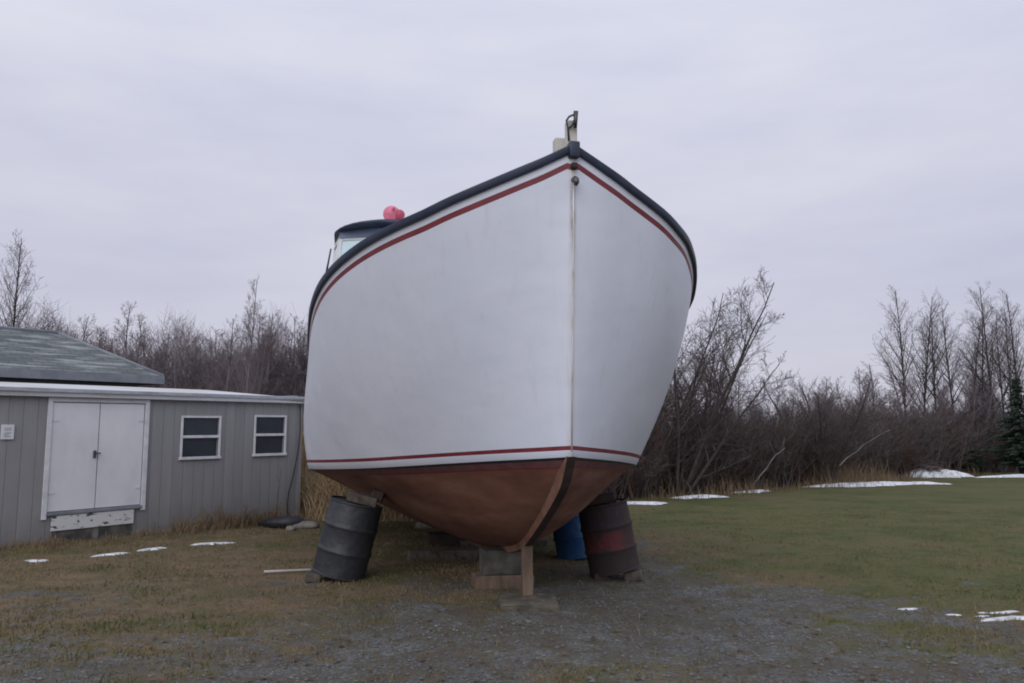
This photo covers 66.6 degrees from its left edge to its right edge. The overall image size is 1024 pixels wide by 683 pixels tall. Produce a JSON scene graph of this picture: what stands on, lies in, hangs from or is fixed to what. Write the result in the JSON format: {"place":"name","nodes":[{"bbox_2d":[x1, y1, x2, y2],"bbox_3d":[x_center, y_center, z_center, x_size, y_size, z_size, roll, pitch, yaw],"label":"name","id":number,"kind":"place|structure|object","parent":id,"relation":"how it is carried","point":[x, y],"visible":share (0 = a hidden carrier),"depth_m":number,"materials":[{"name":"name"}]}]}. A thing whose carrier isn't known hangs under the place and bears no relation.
{"place":"outdoors","nodes":[
{"label":"outdoors","id":0,"kind":"place"},
{"bbox_2d":[0,471,1023,682],"bbox_3d":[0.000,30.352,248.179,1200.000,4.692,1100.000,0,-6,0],"label":"ground","id":1,"kind":"structure","parent":0,"point":[965,493],"depth_m":7.45,"materials":[{"name":"green plant"}]},
{"bbox_2d":[0,229,63,329],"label":"bare tree","id":2,"kind":"object","parent":1,"relation":"on","point":[15,298],"visible":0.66,"depth_m":27.12,"materials":[{"name":"brown plant"}]},
{"bbox_2d":[0,326,164,386],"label":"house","id":3,"kind":"structure","parent":1,"relation":"on","point":[28,355],"depth_m":17.83,"materials":[{"name":"grey"}]},
{"bbox_2d":[98,302,144,386],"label":"bare tree","id":4,"kind":"object","parent":1,"relation":"on","point":[123,332],"visible":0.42,"depth_m":43.47,"materials":[{"name":"brown plant"}]},
{"bbox_2d":[0,382,304,546],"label":"shed","id":5,"kind":"structure","parent":1,"relation":"on","point":[86,462],"depth_m":13.24,"materials":[{"name":"grey"}]},
{"bbox_2d":[47,403,100,511],"bbox_3d":[-6.953,1.825,12.420,0.095,1.685,0.750,-5,-8,37],"label":"door","id":6,"kind":"structure","parent":5,"relation":"in","point":[75,426],"depth_m":12.39,"materials":[{"name":"white paint"}]},
{"bbox_2d":[94,404,144,507],"bbox_3d":[-6.533,1.888,13.005,0.060,1.685,0.735,-5,-8,37],"label":"door","id":7,"kind":"structure","parent":5,"relation":"in","point":[121,426],"depth_m":12.97,"materials":[{"name":"white paint"}]},
{"bbox_2d":[179,416,221,459],"bbox_3d":[-5.662,1.745,14.176,0.095,0.782,0.820,-5,-8,37],"label":"window","id":8,"kind":"structure","parent":5,"relation":"in","point":[198,436],"depth_m":14.19,"materials":[{"name":"white plastic"}]},
{"bbox_2d":[252,415,286,456],"bbox_3d":[-4.771,1.851,15.360,0.095,0.792,0.776,-5,-8,37],"label":"window","id":9,"kind":"structure","parent":5,"relation":"in","point":[268,429],"depth_m":15.37,"materials":[{"name":"white plastic"}]},
{"bbox_2d":[129,314,188,388],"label":"bare tree","id":10,"kind":"object","parent":1,"relation":"on","point":[149,354],"visible":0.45,"depth_m":44.31,"materials":[{"name":"brown plant"}]},
{"bbox_2d":[0,500,321,557],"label":"tall grass","id":11,"kind":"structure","parent":1,"relation":"on","point":[202,525],"depth_m":13.45,"materials":[{"name":"plant"}]},
{"bbox_2d":[150,332,197,388],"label":"bare tree","id":12,"kind":"object","parent":1,"relation":"on","point":[175,374],"visible":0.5,"depth_m":43.50,"materials":[{"name":"brown plant"}]},
{"bbox_2d":[162,334,206,388],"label":"bare tree","id":13,"kind":"object","parent":1,"relation":"on","point":[194,337],"visible":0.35,"depth_m":46.38,"materials":[{"name":"brown plant"}]},
{"bbox_2d":[173,339,209,388],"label":"bare tree","id":14,"kind":"object","parent":1,"relation":"on","point":[191,368],"visible":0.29,"depth_m":45.86,"materials":[{"name":"brown plant"}]},
{"bbox_2d":[185,337,225,390],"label":"bare tree","id":15,"kind":"object","parent":1,"relation":"on","point":[208,372],"visible":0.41,"depth_m":44.70,"materials":[{"name":"brown plant"}]},
{"bbox_2d":[193,314,256,391],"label":"bare tree","id":16,"kind":"object","parent":1,"relation":"on","point":[225,389],"visible":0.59,"depth_m":43.87,"materials":[{"name":"brown plant"}]},
{"bbox_2d":[222,278,267,393],"bbox_3d":[-13.182,1.623,38.525,2.158,10.411,2.882,1,-6,-14],"label":"bare tree","id":17,"kind":"object","parent":1,"relation":"on","point":[249,349],"visible":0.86,"depth_m":38.85,"materials":[{"name":"brown plant"}]},
{"bbox_2d":[232,312,283,395],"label":"bare tree","id":18,"kind":"object","parent":1,"relation":"on","point":[257,355],"visible":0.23,"depth_m":46.45,"materials":[{"name":"brown plant"}]},
{"bbox_2d":[245,338,281,394],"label":"bare tree","id":19,"kind":"object","parent":1,"relation":"on","point":[258,376],"visible":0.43,"depth_m":43.30,"materials":[{"name":"brown plant"}]},
{"bbox_2d":[241,309,292,395],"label":"bare tree","id":20,"kind":"object","parent":1,"relation":"on","point":[270,336],"visible":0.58,"depth_m":44.50,"materials":[{"name":"brown plant"}]},
{"bbox_2d":[258,515,306,527],"bbox_3d":[-4.218,3.356,14.413,0.926,0.274,0.408,0,-6,0],"label":"plastic heap","id":21,"kind":"object","parent":1,"relation":"on","point":[278,522],"visible":0.75,"depth_m":14.30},
{"bbox_2d":[267,332,303,404],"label":"bare tree","id":22,"kind":"object","parent":1,"relation":"on","point":[284,357],"visible":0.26,"depth_m":46.46,"materials":[{"name":"brown plant"}]},
{"bbox_2d":[271,334,307,432],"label":"bare tree","id":23,"kind":"object","parent":1,"relation":"on","point":[298,373],"visible":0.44,"depth_m":45.44,"materials":[{"name":"brown plant"}]},
{"bbox_2d":[275,313,306,395],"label":"bare tree","id":24,"kind":"object","parent":1,"relation":"on","point":[293,354],"visible":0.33,"depth_m":46.71,"materials":[{"name":"brown plant"}]},
{"bbox_2d":[293,521,319,528],"bbox_3d":[-3.784,3.378,14.319,0.545,0.171,0.296,0,-6,0],"label":"rock","id":25,"kind":"object","parent":1,"relation":"on","point":[307,524],"visible":0.84,"depth_m":14.22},
{"bbox_2d":[311,495,382,581],"bbox_3d":[-1.865,2.225,8.848,0.626,0.830,0.626,13,-8,1],"label":"oil drum","id":26,"kind":"object","parent":1,"relation":"on","point":[349,531],"visible":0.91,"depth_m":8.60,"materials":[{"name":"metal"}]},
{"bbox_2d":[346,491,377,506],"bbox_3d":[-1.700,1.788,8.860,0.343,0.105,0.263,15,-8,-6],"label":"wood block","id":27,"kind":"object","parent":26,"relation":"on","point":[361,498],"depth_m":8.74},
{"bbox_2d":[296,415,414,520],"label":"bank grass","id":28,"kind":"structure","parent":1,"relation":"on","point":[317,490],"depth_m":16.26,"materials":[{"name":"plant"}]},
{"bbox_2d":[407,547,479,560],"bbox_3d":[-0.767,2.862,10.501,1.256,0.134,0.253,3,-7,-16],"label":"timber block","id":29,"kind":"object","parent":1,"relation":"on","point":[469,553],"depth_m":10.37,"materials":[{"name":"wood"}]},
{"bbox_2d":[427,531,464,545],"bbox_3d":[-0.839,3.021,11.984,0.904,0.180,0.303,1,-6,-12],"label":"timber block","id":30,"kind":"object","parent":1,"relation":"on","point":[442,538],"depth_m":11.80,"materials":[{"name":"brown wood"}]},
{"bbox_2d":[470,571,533,588],"bbox_3d":[-0.108,2.533,8.240,0.623,0.174,0.343,2,-6,-12],"label":"timber block","id":31,"kind":"object","parent":1,"relation":"on","point":[479,580],"depth_m":8.07,"materials":[{"name":"wood"}]},
{"bbox_2d":[479,547,520,574],"bbox_3d":[-0.078,2.323,8.281,0.504,0.254,0.303,1,-6,-12],"label":"keel block","id":32,"kind":"object","parent":31,"relation":"on","point":[497,561],"depth_m":8.13,"materials":[{"name":"concrete"}]},
{"bbox_2d":[304,111,696,551],"bbox_3d":[-0.605,0.741,11.117,4.661,4.413,10.696,1,-6,-12],"label":"fishing boat","id":33,"kind":"object","parent":32,"relation":"on","point":[492,362],"visible":1,"depth_m":6.62,"materials":[{"name":"white paint"}]},
{"bbox_2d":[460,539,547,547],"bbox_3d":[-0.118,3.034,11.706,1.302,0.101,0.203,1,-6,-6],"label":"timber block","id":34,"kind":"object","parent":1,"relation":"on","point":[538,542],"depth_m":11.66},
{"bbox_2d":[0,520,1023,682],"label":"fallen leaves","id":35,"kind":"object","parent":1,"relation":"on","point":[543,663],"visible":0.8,"depth_m":6.09,"materials":[{"name":"brown plant"}]},
{"bbox_2d":[498,593,559,610],"bbox_3d":[0.148,2.506,7.258,0.547,0.226,0.471,1,-5,-4],"label":"footing block","id":36,"kind":"object","parent":1,"relation":"on","point":[521,602],"depth_m":7.13,"materials":[{"name":"wood"}]},
{"bbox_2d":[521,541,532,595],"bbox_3d":[0.143,2.134,7.435,0.103,0.550,0.120,0,-6,-9],"label":"support post","id":37,"kind":"object","parent":36,"relation":"on","point":[526,570],"visible":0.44,"depth_m":7.39,"materials":[{"name":"wood"}]},
{"bbox_2d":[553,514,586,559],"bbox_3d":[0.842,2.500,10.636,0.626,0.840,0.626,-10,-9,-1],"label":"oil drum","id":38,"kind":"object","parent":1,"relation":"on","point":[568,540],"visible":0.25,"depth_m":10.34,"materials":[{"name":"blue metal"}]},
{"bbox_2d":[579,498,640,575],"bbox_3d":[1.105,2.237,8.946,0.606,0.765,0.606,-10,-8,-1],"label":"oil drum","id":39,"kind":"object","parent":1,"relation":"on","point":[610,542],"visible":0.89,"depth_m":8.71,"materials":[{"name":"paint"}]},
{"bbox_2d":[587,491,614,506],"bbox_3d":[1.020,1.820,9.017,0.343,0.095,0.265,-13,-7,5],"label":"wood block","id":40,"kind":"object","parent":39,"relation":"on","point":[604,498],"depth_m":8.89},
{"bbox_2d":[600,448,664,496],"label":"bush","id":41,"kind":"object","parent":1,"relation":"on","point":[612,485],"visible":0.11,"depth_m":22.12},
{"bbox_2d":[623,569,642,580],"bbox_3d":[1.361,2.628,8.749,0.204,0.114,0.145,-9,-8,11],"label":"chock","id":42,"kind":"object","parent":1,"relation":"on","point":[635,575],"visible":0.77,"depth_m":8.69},
{"bbox_2d":[608,419,675,498],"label":"bush","id":43,"kind":"object","parent":1,"relation":"on","point":[638,466],"visible":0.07,"depth_m":22.45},
{"bbox_2d":[616,436,673,497],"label":"bush","id":44,"kind":"object","parent":1,"relation":"on","point":[649,473],"visible":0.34,"depth_m":23.11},
{"bbox_2d":[602,393,692,499],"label":"bush","id":45,"kind":"object","parent":1,"relation":"on","point":[645,477],"visible":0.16,"depth_m":22.52,"materials":[{"name":"plant"}]},
{"bbox_2d":[625,415,695,498],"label":"bush","id":46,"kind":"object","parent":1,"relation":"on","point":[639,494],"visible":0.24,"depth_m":23.67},
{"bbox_2d":[635,401,710,492],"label":"bush","id":47,"kind":"object","parent":1,"relation":"on","point":[681,453],"visible":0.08,"depth_m":24.30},
{"bbox_2d":[651,406,703,494],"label":"bush","id":48,"kind":"object","parent":1,"relation":"on","point":[673,458],"visible":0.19,"depth_m":24.42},
{"bbox_2d":[640,339,720,494],"bbox_3d":[4.370,2.489,25.425,6.359,5.094,4.937,4,-8,-36],"label":"bare tree","id":49,"kind":"object","parent":1,"relation":"on","point":[684,398],"visible":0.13,"depth_m":25.00,"materials":[{"name":"brown plant"}]},
{"bbox_2d":[648,414,731,492],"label":"bush","id":50,"kind":"object","parent":1,"relation":"on","point":[688,457],"visible":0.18,"depth_m":24.97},
{"bbox_2d":[653,392,729,491],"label":"bush","id":51,"kind":"object","parent":1,"relation":"on","point":[683,442],"visible":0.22,"depth_m":25.04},
{"bbox_2d":[664,433,721,494],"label":"bush","id":52,"kind":"object","parent":1,"relation":"on","point":[700,470],"visible":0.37,"depth_m":24.89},
{"bbox_2d":[685,346,747,487],"bbox_3d":[7.061,2.693,27.728,2.614,5.231,2.522,-3,-7,26],"label":"bare sapling","id":53,"kind":"object","parent":1,"relation":"on","point":[717,398],"visible":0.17,"depth_m":27.77,"materials":[{"name":"brown plant"}]},
{"bbox_2d":[664,399,769,490],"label":"bush","id":54,"kind":"object","parent":1,"relation":"on","point":[726,453],"visible":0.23,"depth_m":26.80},
{"bbox_2d":[666,398,767,490],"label":"bush","id":55,"kind":"object","parent":1,"relation":"on","point":[730,442],"visible":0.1,"depth_m":27.69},
{"bbox_2d":[663,389,791,488],"bbox_3d":[6.868,3.344,27.982,5.144,4.054,5.060,-6,-8,44],"label":"bush","id":56,"kind":"object","parent":1,"relation":"on","point":[738,442],"visible":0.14,"depth_m":27.66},
{"bbox_2d":[658,266,798,495],"bbox_3d":[6.281,1.398,24.772,5.468,7.128,5.921,4,-7,-34],"label":"bare tree","id":57,"kind":"object","parent":1,"relation":"on","point":[722,399],"visible":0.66,"depth_m":24.38,"materials":[{"name":"brown plant"}]},
{"bbox_2d":[684,397,786,490],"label":"bush","id":58,"kind":"object","parent":1,"relation":"on","point":[734,475],"visible":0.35,"depth_m":27.08,"materials":[{"name":"plant"}]},
{"bbox_2d":[687,383,814,489],"bbox_3d":[8.674,3.500,28.937,4.948,3.974,5.237,-2,-6,18],"label":"bush","id":59,"kind":"object","parent":1,"relation":"on","point":[765,457],"visible":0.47,"depth_m":28.14,"materials":[{"name":"plant"}]},
{"bbox_2d":[737,404,816,485],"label":"bush","id":60,"kind":"object","parent":1,"relation":"on","point":[777,451],"visible":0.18,"depth_m":29.41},
{"bbox_2d":[739,400,819,486],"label":"bush","id":61,"kind":"object","parent":1,"relation":"on","point":[798,468],"visible":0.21,"depth_m":30.00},
{"bbox_2d":[737,376,837,487],"bbox_3d":[9.927,3.525,29.947,4.298,4.166,3.692,0,-6,2],"label":"bush","id":62,"kind":"object","parent":1,"relation":"on","point":[791,468],"visible":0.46,"depth_m":29.44,"materials":[{"name":"plant"}]},
{"bbox_2d":[725,382,853,486],"bbox_3d":[9.862,3.607,30.805,5.436,4.284,5.348,4,-7,-35],"label":"bush","id":63,"kind":"object","parent":1,"relation":"on","point":[798,437],"visible":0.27,"depth_m":29.61,"materials":[{"name":"plant"}]},
{"bbox_2d":[767,406,836,484],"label":"bush","id":64,"kind":"object","parent":1,"relation":"on","point":[807,455],"visible":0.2,"depth_m":31.04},
{"bbox_2d":[602,452,1015,497],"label":"undergrowth","id":65,"kind":"object","parent":1,"relation":"on","point":[673,479],"visible":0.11,"depth_m":27.48,"materials":[{"name":"plant"}]},
{"bbox_2d":[761,383,876,483],"bbox_3d":[13.097,3.909,32.919,5.328,4.269,5.416,-1,-6,9],"label":"bush","id":66,"kind":"object","parent":1,"relation":"on","point":[831,434],"visible":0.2,"depth_m":32.35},
{"bbox_2d":[744,371,903,483],"bbox_3d":[12.076,3.453,30.798,5.836,4.674,4.530,-5,-8,41],"label":"bare tree","id":67,"kind":"object","parent":1,"relation":"on","point":[854,423],"visible":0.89,"depth_m":30.17,"materials":[{"name":"brown plant"}]},
{"bbox_2d":[794,411,861,479],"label":"bush","id":68,"kind":"object","parent":1,"relation":"on","point":[835,458],"visible":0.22,"depth_m":32.05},
{"bbox_2d":[790,376,896,479],"bbox_3d":[14.461,3.909,35.135,5.035,4.878,4.415,0,-6,-3],"label":"bush","id":69,"kind":"object","parent":1,"relation":"on","point":[860,457],"visible":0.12,"depth_m":34.34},
{"bbox_2d":[795,396,898,476],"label":"bush","id":70,"kind":"object","parent":1,"relation":"on","point":[864,439],"visible":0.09,"depth_m":34.20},
{"bbox_2d":[806,371,900,475],"bbox_3d":[15.067,3.817,35.389,4.565,5.150,5.313,0,-6,2],"label":"bush","id":71,"kind":"object","parent":1,"relation":"on","point":[871,425],"visible":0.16,"depth_m":34.75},
{"bbox_2d":[806,481,908,486],"bbox_3d":[14.180,5.708,31.081,8.354,0.257,1.682,4,-7,-30],"label":"snow patch","id":72,"kind":"object","parent":1,"relation":"on","point":[885,483],"visible":0.69,"depth_m":30.52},
{"bbox_2d":[797,376,917,457],"bbox_3d":[16.142,4.093,37.493,4.585,5.173,5.337,4,-7,-34],"label":"bush","id":73,"kind":"object","parent":1,"relation":"on","point":[873,419],"visible":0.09,"depth_m":36.25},
{"bbox_2d":[839,368,892,446],"bbox_3d":[17.701,4.035,39.116,3.026,5.657,2.445,0,-6,-2],"label":"bare sapling","id":74,"kind":"object","parent":1,"relation":"on","point":[859,384],"visible":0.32,"depth_m":39.16,"materials":[{"name":"brown plant"}]},
{"bbox_2d":[824,382,915,464],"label":"bush","id":75,"kind":"object","parent":1,"relation":"on","point":[891,424],"visible":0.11,"depth_m":37.50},
{"bbox_2d":[847,361,894,412],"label":"bare sapling","id":76,"kind":"object","parent":1,"relation":"on","point":[869,366],"visible":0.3,"depth_m":45.70,"materials":[{"name":"brown plant"}]},
{"bbox_2d":[842,417,905,475],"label":"bush","id":77,"kind":"object","parent":1,"relation":"on","point":[873,462],"visible":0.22,"depth_m":35.16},
{"bbox_2d":[844,398,909,475],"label":"bush","id":78,"kind":"object","parent":1,"relation":"on","point":[904,448],"visible":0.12,"depth_m":36.02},
{"bbox_2d":[820,387,934,465],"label":"bush","id":79,"kind":"object","parent":1,"relation":"on","point":[902,440],"visible":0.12,"depth_m":37.68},
{"bbox_2d":[847,417,914,476],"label":"bush","id":80,"kind":"object","parent":1,"relation":"on","point":[890,446],"visible":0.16,"depth_m":35.70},
{"bbox_2d":[851,397,937,456],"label":"bush","id":81,"kind":"object","parent":1,"relation":"on","point":[911,425],"visible":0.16,"depth_m":40.76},
{"bbox_2d":[834,389,956,467],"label":"bush","id":82,"kind":"object","parent":1,"relation":"on","point":[925,446],"visible":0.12,"depth_m":39.98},
{"bbox_2d":[871,390,932,477],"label":"bush","id":83,"kind":"object","parent":1,"relation":"on","point":[910,437],"visible":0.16,"depth_m":38.31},
{"bbox_2d":[869,284,939,419],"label":"bare poplar","id":84,"kind":"object","parent":1,"relation":"on","point":[901,358],"visible":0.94,"depth_m":48.75,"materials":[{"name":"brown plant"}]},
{"bbox_2d":[872,357,943,445],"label":"bare sapling","id":85,"kind":"object","parent":1,"relation":"on","point":[893,380],"visible":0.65,"depth_m":43.46,"materials":[{"name":"brown plant"}]},
{"bbox_2d":[865,376,955,455],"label":"bush","id":86,"kind":"object","parent":1,"relation":"on","point":[914,412],"visible":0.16,"depth_m":42.47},
{"bbox_2d":[893,422,929,477],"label":"bush","id":87,"kind":"object","parent":1,"relation":"on","point":[917,462],"visible":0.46,"depth_m":38.78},
{"bbox_2d":[868,399,971,469],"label":"bush","id":88,"kind":"object","parent":1,"relation":"on","point":[939,449],"visible":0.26,"depth_m":40.33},
{"bbox_2d":[905,453,946,474],"bbox_3d":[20.254,6.356,40.152,5.879,2.019,2.317,0,-6,0],"label":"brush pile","id":89,"kind":"object","parent":1,"relation":"on","point":[931,467],"visible":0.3,"depth_m":39.76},
{"bbox_2d":[887,400,965,465],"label":"bush","id":90,"kind":"object","parent":1,"relation":"on","point":[942,433],"visible":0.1,"depth_m":42.74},
{"bbox_2d":[889,290,967,414],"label":"bare poplar","id":91,"kind":"object","parent":1,"relation":"on","point":[925,353],"visible":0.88,"depth_m":49.30,"materials":[{"name":"brown plant"}]},
{"bbox_2d":[896,303,968,409],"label":"bare poplar","id":92,"kind":"object","parent":1,"relation":"on","point":[931,353],"visible":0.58,"depth_m":50.19,"materials":[{"name":"brown plant"}]},
{"bbox_2d":[896,468,974,477],"bbox_3d":[21.452,6.842,40.491,5.186,0.551,3.817,0,-6,0],"label":"snow patch","id":93,"kind":"object","parent":1,"relation":"on","point":[923,473],"visible":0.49,"depth_m":39.48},
{"bbox_2d":[892,388,983,469],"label":"bush","id":94,"kind":"object","parent":1,"relation":"on","point":[955,417],"visible":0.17,"depth_m":45.15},
{"bbox_2d":[905,416,977,466],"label":"bush","id":95,"kind":"object","parent":1,"relation":"on","point":[940,458],"visible":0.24,"depth_m":41.44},
{"bbox_2d":[910,302,988,414],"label":"bare poplar","id":96,"kind":"object","parent":1,"relation":"on","point":[947,362],"visible":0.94,"depth_m":48.62,"materials":[{"name":"brown plant"}]},
{"bbox_2d":[931,407,980,471],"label":"bush","id":97,"kind":"object","parent":1,"relation":"on","point":[955,444],"visible":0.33,"depth_m":43.05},
{"bbox_2d":[895,393,1019,470],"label":"bush","id":98,"kind":"object","parent":1,"relation":"on","point":[944,444],"visible":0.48,"depth_m":41.85,"materials":[{"name":"plant"}]},
{"bbox_2d":[922,389,1002,466],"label":"bush","id":99,"kind":"object","parent":1,"relation":"on","point":[976,422],"visible":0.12,"depth_m":46.62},
{"bbox_2d":[942,313,994,412],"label":"bare poplar","id":100,"kind":"object","parent":1,"relation":"on","point":[969,366],"visible":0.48,"depth_m":51.70,"materials":[{"name":"brown plant"}]},
{"bbox_2d":[958,434,989,474],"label":"spruce tree","id":101,"kind":"object","parent":1,"relation":"on","point":[974,464],"visible":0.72,"depth_m":43.16,"materials":[{"name":"green plant"}]},
{"bbox_2d":[956,371,1002,471],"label":"bare sapling","id":102,"kind":"object","parent":1,"relation":"on","point":[974,401],"visible":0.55,"depth_m":47.72,"materials":[{"name":"brown plant"}]},
{"bbox_2d":[956,366,1004,454],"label":"bare sapling","id":103,"kind":"object","parent":1,"relation":"on","point":[990,386],"visible":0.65,"depth_m":47.93,"materials":[{"name":"brown plant"}]},
{"bbox_2d":[943,281,1023,472],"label":"bare poplar","id":104,"kind":"object","parent":1,"relation":"on","point":[987,351],"visible":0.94,"depth_m":48.86,"materials":[{"name":"brown plant"}]},
{"bbox_2d":[946,297,1022,419],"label":"bare poplar","id":105,"kind":"object","parent":1,"relation":"on","point":[966,358],"visible":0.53,"depth_m":50.07,"materials":[{"name":"brown plant"}]},
{"bbox_2d":[949,396,1022,472],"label":"bush","id":106,"kind":"object","parent":1,"relation":"on","point":[988,428],"visible":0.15,"depth_m":47.52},
{"bbox_2d":[965,309,1023,424],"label":"bare poplar","id":107,"kind":"object","parent":1,"relation":"on","point":[1006,344],"visible":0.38,"depth_m":51.65,"materials":[{"name":"brown plant"}]},
{"bbox_2d":[975,378,1023,473],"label":"spruce tree","id":108,"kind":"object","parent":1,"relation":"on","point":[1015,455],"visible":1,"depth_m":42.05,"materials":[{"name":"green plant"}]},
{"bbox_2d":[983,304,1023,415],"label":"bare poplar","id":109,"kind":"object","parent":1,"relation":"on","point":[1007,353],"visible":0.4,"depth_m":53.07,"materials":[{"name":"brown plant"}]},
{"bbox_2d":[985,288,1023,404],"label":"bare poplar","id":110,"kind":"object","parent":1,"relation":"on","point":[1012,343],"visible":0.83,"depth_m":49.40,"materials":[{"name":"brown plant"}]},
{"bbox_2d":[0,539,1023,682],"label":"gravel","id":111,"kind":"structure","parent":0,"point":[412,659],"depth_m":5.66,"materials":[{"name":"gravel"}]},
{"bbox_2d":[0,0,1023,426],"label":"sky","id":112,"kind":"structure","parent":0,"point":[180,155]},
{"bbox_2d":[622,454,995,501],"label":"dry grass","id":113,"kind":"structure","parent":0,"point":[857,478],"depth_m":30.54,"materials":[{"name":"plant"}]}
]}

